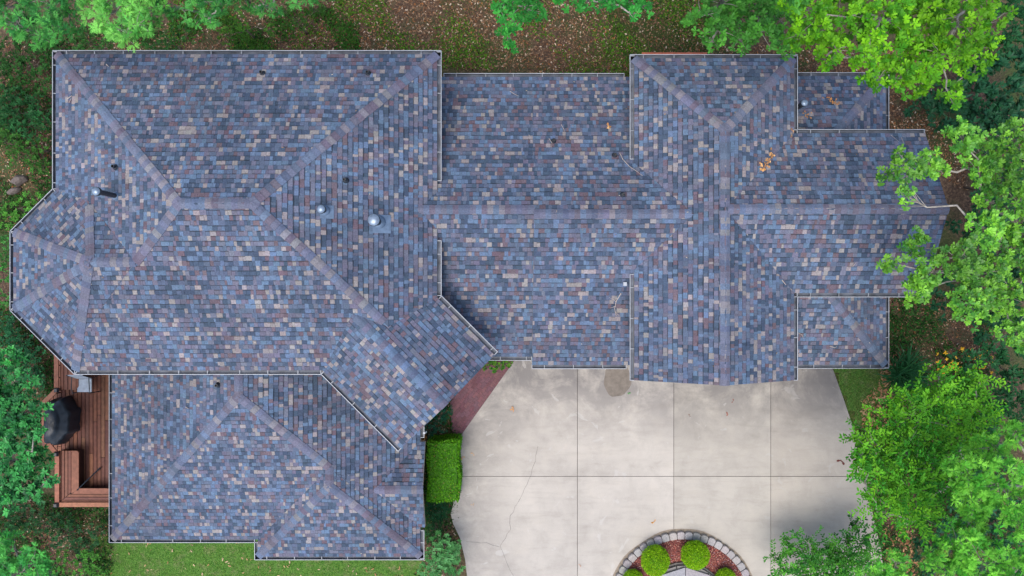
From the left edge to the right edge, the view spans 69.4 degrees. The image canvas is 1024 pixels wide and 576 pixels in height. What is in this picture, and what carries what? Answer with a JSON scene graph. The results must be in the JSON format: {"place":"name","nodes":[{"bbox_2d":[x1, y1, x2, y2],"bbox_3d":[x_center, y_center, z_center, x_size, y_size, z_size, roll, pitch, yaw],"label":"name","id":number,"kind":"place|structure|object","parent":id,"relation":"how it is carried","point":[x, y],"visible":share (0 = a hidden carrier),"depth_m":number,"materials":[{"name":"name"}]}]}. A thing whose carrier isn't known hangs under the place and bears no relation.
{"place":"outdoors","nodes":[
{"label":"outdoors","id":0,"kind":"place"},
{"bbox_2d":[66,375,99,393],"bbox_3d":[-13.792,3.071,23.819,0.612,0.967,0.662,0,90,0],"label":"patio chair","id":1,"kind":"object","parent":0,"point":[85,383],"visible":0.93,"depth_m":23.86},
{"bbox_2d":[0,0,1023,575],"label":"ground","id":2,"kind":"structure","parent":0,"point":[958,194],"depth_m":24.11,"materials":[{"name":"brown plant"}]},
{"bbox_2d":[0,234,9,308],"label":"woodland shrub","id":3,"kind":"object","parent":2,"relation":"on","point":[7,303],"visible":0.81,"depth_m":24.79,"materials":[{"name":"green plant"}]},
{"bbox_2d":[7,187,21,194],"bbox_3d":[-16.970,-3.311,25.210,0.477,0.269,0.216,-16,90,0],"label":"rock","id":4,"kind":"object","parent":2,"relation":"on","point":[13,190],"visible":1,"depth_m":25.13,"materials":[{"name":"stone"}]},
{"bbox_2d":[10,175,27,186],"bbox_3d":[-16.768,-3.654,25.177,0.380,0.358,0.522,41,90,0],"label":"rock","id":5,"kind":"object","parent":2,"relation":"on","point":[18,180],"visible":1,"depth_m":25.08,"materials":[{"name":"stone"}]},
{"bbox_2d":[0,191,42,230],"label":"woodland shrub","id":6,"kind":"object","parent":2,"relation":"on","point":[16,214],"visible":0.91,"depth_m":24.77,"materials":[{"name":"green plant"}]},
{"bbox_2d":[0,311,46,397],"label":"woodland shrub","id":7,"kind":"object","parent":2,"relation":"on","point":[7,329],"visible":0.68,"depth_m":24.73,"materials":[{"name":"green plant"}]},
{"bbox_2d":[0,84,51,144],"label":"woodland shrub","id":8,"kind":"object","parent":2,"relation":"on","point":[28,116],"visible":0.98,"depth_m":24.65,"materials":[{"name":"green plant"}]},
{"bbox_2d":[0,129,51,174],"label":"woodland shrub","id":9,"kind":"object","parent":2,"relation":"on","point":[33,156],"visible":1,"depth_m":24.65,"materials":[{"name":"green plant"}]},
{"bbox_2d":[0,529,58,575],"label":"oak tree","id":10,"kind":"object","parent":2,"relation":"on","point":[17,566],"visible":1,"depth_m":19.52,"materials":[{"name":"green plant"}]},
{"bbox_2d":[0,342,60,517],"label":"oak tree","id":11,"kind":"object","parent":2,"relation":"on","point":[15,422],"visible":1,"depth_m":20.19,"materials":[{"name":"green plant"}]},
{"bbox_2d":[0,28,61,95],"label":"woodland shrub","id":12,"kind":"object","parent":2,"relation":"on","point":[22,60],"visible":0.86,"depth_m":24.67,"materials":[{"name":"green plant"}]},
{"bbox_2d":[0,0,84,52],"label":"oak tree","id":13,"kind":"object","parent":2,"relation":"on","point":[50,21],"visible":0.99,"depth_m":16.27,"materials":[{"name":"green plant"}]},
{"bbox_2d":[0,503,104,561],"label":"woodland shrub","id":14,"kind":"object","parent":2,"relation":"on","point":[54,523],"visible":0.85,"depth_m":24.70,"materials":[{"name":"green plant"}]},
{"bbox_2d":[42,355,108,506],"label":"wooden deck","id":15,"kind":"structure","parent":2,"relation":"on","point":[81,456],"depth_m":24.30,"materials":[{"name":"brown wood"}]},
{"bbox_2d":[44,395,80,444],"bbox_3d":[-14.582,4.316,23.873,0.919,0.847,1.585,0,90,0],"label":"covered grill","id":16,"kind":"object","parent":15,"relation":"on","point":[61,423],"visible":0.83,"depth_m":23.66,"materials":[{"name":"black fabric"}]},
{"bbox_2d":[77,467,100,490],"bbox_3d":[-13.750,6.197,24.037,0.052,0.471,0.838,40,90,0],"label":"pole","id":17,"kind":"object","parent":15,"relation":"on","point":[99,468],"visible":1,"depth_m":24.03,"materials":[{"name":"black metal"}]},
{"bbox_2d":[49,549,107,575],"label":"woodland shrub","id":18,"kind":"object","parent":2,"relation":"on","point":[85,555],"visible":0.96,"depth_m":24.70,"materials":[{"name":"green plant"}]},
{"bbox_2d":[61,27,117,49],"bbox_3d":[-13.395,-7.892,24.380,1.978,2.118,0.921,0,90,0],"label":"woodland shrub","id":19,"kind":"object","parent":2,"relation":"on","point":[92,35],"visible":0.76,"depth_m":23.55,"materials":[{"name":"green plant"}]},
{"bbox_2d":[76,0,169,51],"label":"oak tree","id":20,"kind":"object","parent":2,"relation":"on","point":[140,19],"visible":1,"depth_m":15.98,"materials":[{"name":"green plant"}]},
{"bbox_2d":[142,23,197,49],"bbox_3d":[-10.831,-7.914,24.441,1.880,2.077,0.783,-23,90,0],"label":"woodland shrub","id":21,"kind":"object","parent":2,"relation":"on","point":[165,41],"visible":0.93,"depth_m":23.60,"materials":[{"name":"green plant"}]},
{"bbox_2d":[153,0,334,29],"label":"oak tree","id":22,"kind":"object","parent":2,"relation":"on","point":[219,10],"visible":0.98,"depth_m":16.76,"materials":[{"name":"green plant"}]},
{"bbox_2d":[217,11,276,44],"bbox_3d":[-8.452,-8.302,24.264,1.954,1.636,1.107,0,90,0],"label":"woodland shrub","id":23,"kind":"object","parent":2,"relation":"on","point":[240,27],"visible":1,"depth_m":23.61,"materials":[{"name":"green plant"}]},
{"bbox_2d":[90,535,425,575],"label":"lawn","id":24,"kind":"structure","parent":2,"relation":"on","point":[234,571],"depth_m":25.26,"materials":[{"name":"green plant"}]},
{"bbox_2d":[108,543,399,575],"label":"fallen leaves","id":25,"kind":"object","parent":24,"relation":"on","point":[241,557],"visible":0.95,"depth_m":25.16,"materials":[{"name":"brown plant"}]},
{"bbox_2d":[166,6,361,49],"bbox_3d":[-8.362,-8.611,24.700,7.028,1.401,1.656,4,90,0],"label":"ground cover","id":26,"kind":"object","parent":2,"relation":"on","point":[349,38],"visible":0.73,"depth_m":24.75,"materials":[{"name":"green plant"}]},
{"bbox_2d":[278,0,325,34],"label":"woodland shrub","id":27,"kind":"object","parent":2,"relation":"on","point":[302,18],"visible":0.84,"depth_m":23.59,"materials":[{"name":"green plant"}]},
{"bbox_2d":[421,519,442,543],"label":"woodland shrub","id":28,"kind":"object","parent":2,"relation":"on","point":[431,528],"visible":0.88,"depth_m":23.48,"materials":[{"name":"green plant"}]},
{"bbox_2d":[167,0,705,76],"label":"ground cover","id":29,"kind":"object","parent":2,"relation":"on","point":[473,47],"visible":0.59,"depth_m":24.06,"materials":[{"name":"green plant"}]},
{"bbox_2d":[424,405,452,438],"bbox_3d":[-2.310,4.214,23.643,1.214,1.121,0.849,-28,90,0],"label":"azalea shrub","id":30,"kind":"object","parent":2,"relation":"on","point":[434,427],"visible":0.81,"depth_m":23.38,"materials":[{"name":"green plant"}]},
{"bbox_2d":[424,501,454,526],"bbox_3d":[-2.378,7.075,23.680,1.046,1.036,1.248,37,90,0],"label":"lily plant","id":31,"kind":"object","parent":2,"relation":"on","point":[435,513],"visible":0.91,"depth_m":23.51,"materials":[{"name":"green plant"}]},
{"bbox_2d":[417,530,465,575],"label":"conifer shrub","id":32,"kind":"object","parent":2,"relation":"on","point":[448,569],"visible":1,"depth_m":22.79,"materials":[{"name":"green plant"}]},
{"bbox_2d":[426,433,462,503],"bbox_3d":[-2.138,5.689,23.430,1.152,1.434,2.053,0,90,0],"label":"hedge","id":33,"kind":"object","parent":2,"relation":"on","point":[444,468],"visible":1,"depth_m":22.92,"materials":[{"name":"green plant"}]},
{"bbox_2d":[10,50,949,559],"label":"house","id":34,"kind":"structure","parent":2,"relation":"on","point":[224,210],"depth_m":19.07,"materials":[{"name":"tile"}]},
{"bbox_2d":[69,63,866,553],"bbox_3d":[-0.741,0.892,19.496,21.401,4.336,13.781,0,90,0],"label":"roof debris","id":35,"kind":"object","parent":34,"relation":"on","point":[411,161],"visible":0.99,"depth_m":19.02,"materials":[{"name":"brown plant"}]},
{"bbox_2d":[759,147,774,167],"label":"dead sprig","id":36,"kind":"object","parent":34,"relation":"on","point":[771,155],"visible":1,"depth_m":19.12,"materials":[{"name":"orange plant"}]},
{"bbox_2d":[822,97,839,104],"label":"dead sprig","id":37,"kind":"object","parent":34,"relation":"on","point":[832,101],"visible":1,"depth_m":20.46,"materials":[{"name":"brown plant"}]},
{"bbox_2d":[450,361,513,434],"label":"brick path","id":38,"kind":"structure","parent":2,"relation":"on","point":[471,396],"depth_m":24.01,"materials":[{"name":"red brick"}]},
{"bbox_2d":[482,361,512,372],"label":"entry shrub","id":39,"kind":"object","parent":2,"relation":"on","point":[503,363],"visible":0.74,"depth_m":23.50,"materials":[{"name":"green plant"}]},
{"bbox_2d":[0,21,1016,575],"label":"ground cover","id":40,"kind":"object","parent":2,"relation":"on","point":[448,525],"visible":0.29,"depth_m":25.23,"materials":[{"name":"green plant"}]},
{"bbox_2d":[423,0,620,72],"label":"grass","id":41,"kind":"structure","parent":2,"relation":"on","point":[500,42],"depth_m":24.07,"materials":[{"name":"green plant"}]},
{"bbox_2d":[166,0,967,189],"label":"leaf litter","id":42,"kind":"object","parent":2,"relation":"on","point":[919,123],"visible":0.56,"depth_m":24.08,"materials":[{"name":"brown plant"}]},
{"bbox_2d":[490,0,653,53],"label":"maple tree","id":43,"kind":"object","parent":2,"relation":"on","point":[508,29],"visible":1,"depth_m":17.45,"materials":[{"name":"green plant"}]},
{"bbox_2d":[605,0,712,60],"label":"grass","id":44,"kind":"structure","parent":2,"relation":"on","point":[665,33],"depth_m":24.07,"materials":[{"name":"green plant"}]},
{"bbox_2d":[642,52,706,53],"bbox_3d":[5.010,-6.973,23.475,2.009,1.350,0.572,0,90,0],"label":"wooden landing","id":45,"kind":"object","parent":2,"relation":"on","point":[674,52],"visible":0.03,"depth_m":22.80,"materials":[{"name":"brown wood"}]},
{"bbox_2d":[680,0,811,60],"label":"oak tree","id":46,"kind":"object","parent":2,"relation":"on","point":[766,25],"visible":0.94,"depth_m":17.47,"materials":[{"name":"green plant"}]},
{"bbox_2d":[763,514,888,575],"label":"elm sapling","id":47,"kind":"object","parent":2,"relation":"on","point":[839,559],"visible":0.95,"depth_m":22.46,"materials":[{"name":"green plant"}]},
{"bbox_2d":[833,369,893,433],"bbox_3d":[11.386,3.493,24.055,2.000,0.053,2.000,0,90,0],"label":"lawn","id":48,"kind":"structure","parent":2,"relation":"on","point":[858,374],"depth_m":24.05,"materials":[{"name":"green plant"}]},
{"bbox_2d":[855,547,912,575],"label":"oak sapling","id":49,"kind":"object","parent":2,"relation":"on","point":[888,570],"visible":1,"depth_m":20.23,"materials":[{"name":"green plant"}]},
{"bbox_2d":[860,348,918,575],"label":"fallen leaves","id":50,"kind":"object","parent":2,"relation":"on","point":[907,542],"visible":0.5,"depth_m":24.01,"materials":[{"name":"brown plant"}]},
{"bbox_2d":[775,0,1018,110],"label":"oak tree","id":51,"kind":"object","parent":2,"relation":"on","point":[906,27],"visible":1,"depth_m":14.84,"materials":[{"name":"green plant"}]},
{"bbox_2d":[874,341,936,396],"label":"ornamental grass","id":52,"kind":"object","parent":2,"relation":"on","point":[907,369],"depth_m":23.22,"materials":[{"name":"green plant"}]},
{"bbox_2d":[838,359,1010,551],"bbox_3d":[10.858,4.327,20.903,4.993,6.551,5.114,0,90,0],"label":"elm tree","id":53,"kind":"object","parent":2,"relation":"on","point":[934,454],"visible":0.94,"depth_m":18.78,"materials":[{"name":"green plant"}]},
{"bbox_2d":[875,115,1023,353],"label":"oak tree","id":54,"kind":"object","parent":2,"relation":"on","point":[994,222],"visible":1,"depth_m":16.31,"materials":[{"name":"green plant"}]},
{"bbox_2d":[902,44,1023,152],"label":"rhododendron","id":55,"kind":"object","parent":2,"relation":"on","point":[992,116],"visible":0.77,"depth_m":21.72,"materials":[{"name":"green plant"}]},
{"bbox_2d":[912,454,1023,575],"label":"rhododendron","id":56,"kind":"object","parent":2,"relation":"on","point":[916,557],"visible":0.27,"depth_m":22.22,"materials":[{"name":"green plant"}]},
{"bbox_2d":[918,417,1023,575],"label":"oak tree","id":57,"kind":"object","parent":2,"relation":"on","point":[989,499],"visible":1,"depth_m":16.43,"materials":[{"name":"green plant"}]},
{"bbox_2d":[930,147,1023,344],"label":"rhododendron","id":58,"kind":"object","parent":2,"relation":"on","point":[980,336],"visible":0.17,"depth_m":22.27,"materials":[{"name":"green plant"}]},
{"bbox_2d":[946,334,1023,457],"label":"rhododendron","id":59,"kind":"object","parent":2,"relation":"on","point":[1001,358],"visible":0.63,"depth_m":22.03,"materials":[{"name":"green plant"}]},
{"bbox_2d":[936,347,992,373],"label":"blossoms","id":60,"kind":"object","parent":59,"relation":"attached to","point":[945,353],"visible":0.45,"depth_m":23.74,"materials":[{"name":"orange plant"}]},
{"bbox_2d":[987,0,1023,74],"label":"rhododendron","id":61,"kind":"object","parent":2,"relation":"on","point":[1016,28],"visible":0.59,"depth_m":21.67,"materials":[{"name":"green plant"}]},
{"bbox_2d":[451,361,882,575],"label":"driveway","id":62,"kind":"structure","parent":0,"point":[566,472],"depth_m":24.00,"materials":[{"name":"concrete"}]},
{"bbox_2d":[604,367,630,396],"bbox_3d":[3.425,2.937,23.996,0.897,0.001,1.187,0,90,0],"label":"damp patch","id":63,"kind":"object","parent":62,"relation":"on","point":[617,382],"visible":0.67,"depth_m":24.00,"materials":[{"name":"beige concrete"}]},
{"bbox_2d":[613,529,751,575],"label":"round planter","id":64,"kind":"object","parent":62,"relation":"on","point":[672,542],"visible":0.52,"depth_m":23.87,"materials":[{"name":"stone"}]},
{"bbox_2d":[623,569,642,575],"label":"boxwood","id":65,"kind":"object","parent":64,"relation":"on","point":[632,572],"visible":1,"depth_m":23.54,"materials":[{"name":"green plant"}]},
{"bbox_2d":[641,544,670,575],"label":"boxwood","id":66,"kind":"object","parent":64,"relation":"on","point":[655,559],"visible":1,"depth_m":23.28,"materials":[{"name":"green plant"}]},
{"bbox_2d":[681,540,710,569],"bbox_3d":[5.827,8.482,23.511,0.956,0.837,0.950,0,90,0],"label":"boxwood","id":67,"kind":"object","parent":64,"relation":"on","point":[695,554],"visible":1,"depth_m":23.28,"materials":[{"name":"green plant"}]},
{"bbox_2d":[715,567,735,575],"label":"boxwood","id":68,"kind":"object","parent":64,"relation":"on","point":[724,571],"visible":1,"depth_m":23.52,"materials":[{"name":"green plant"}]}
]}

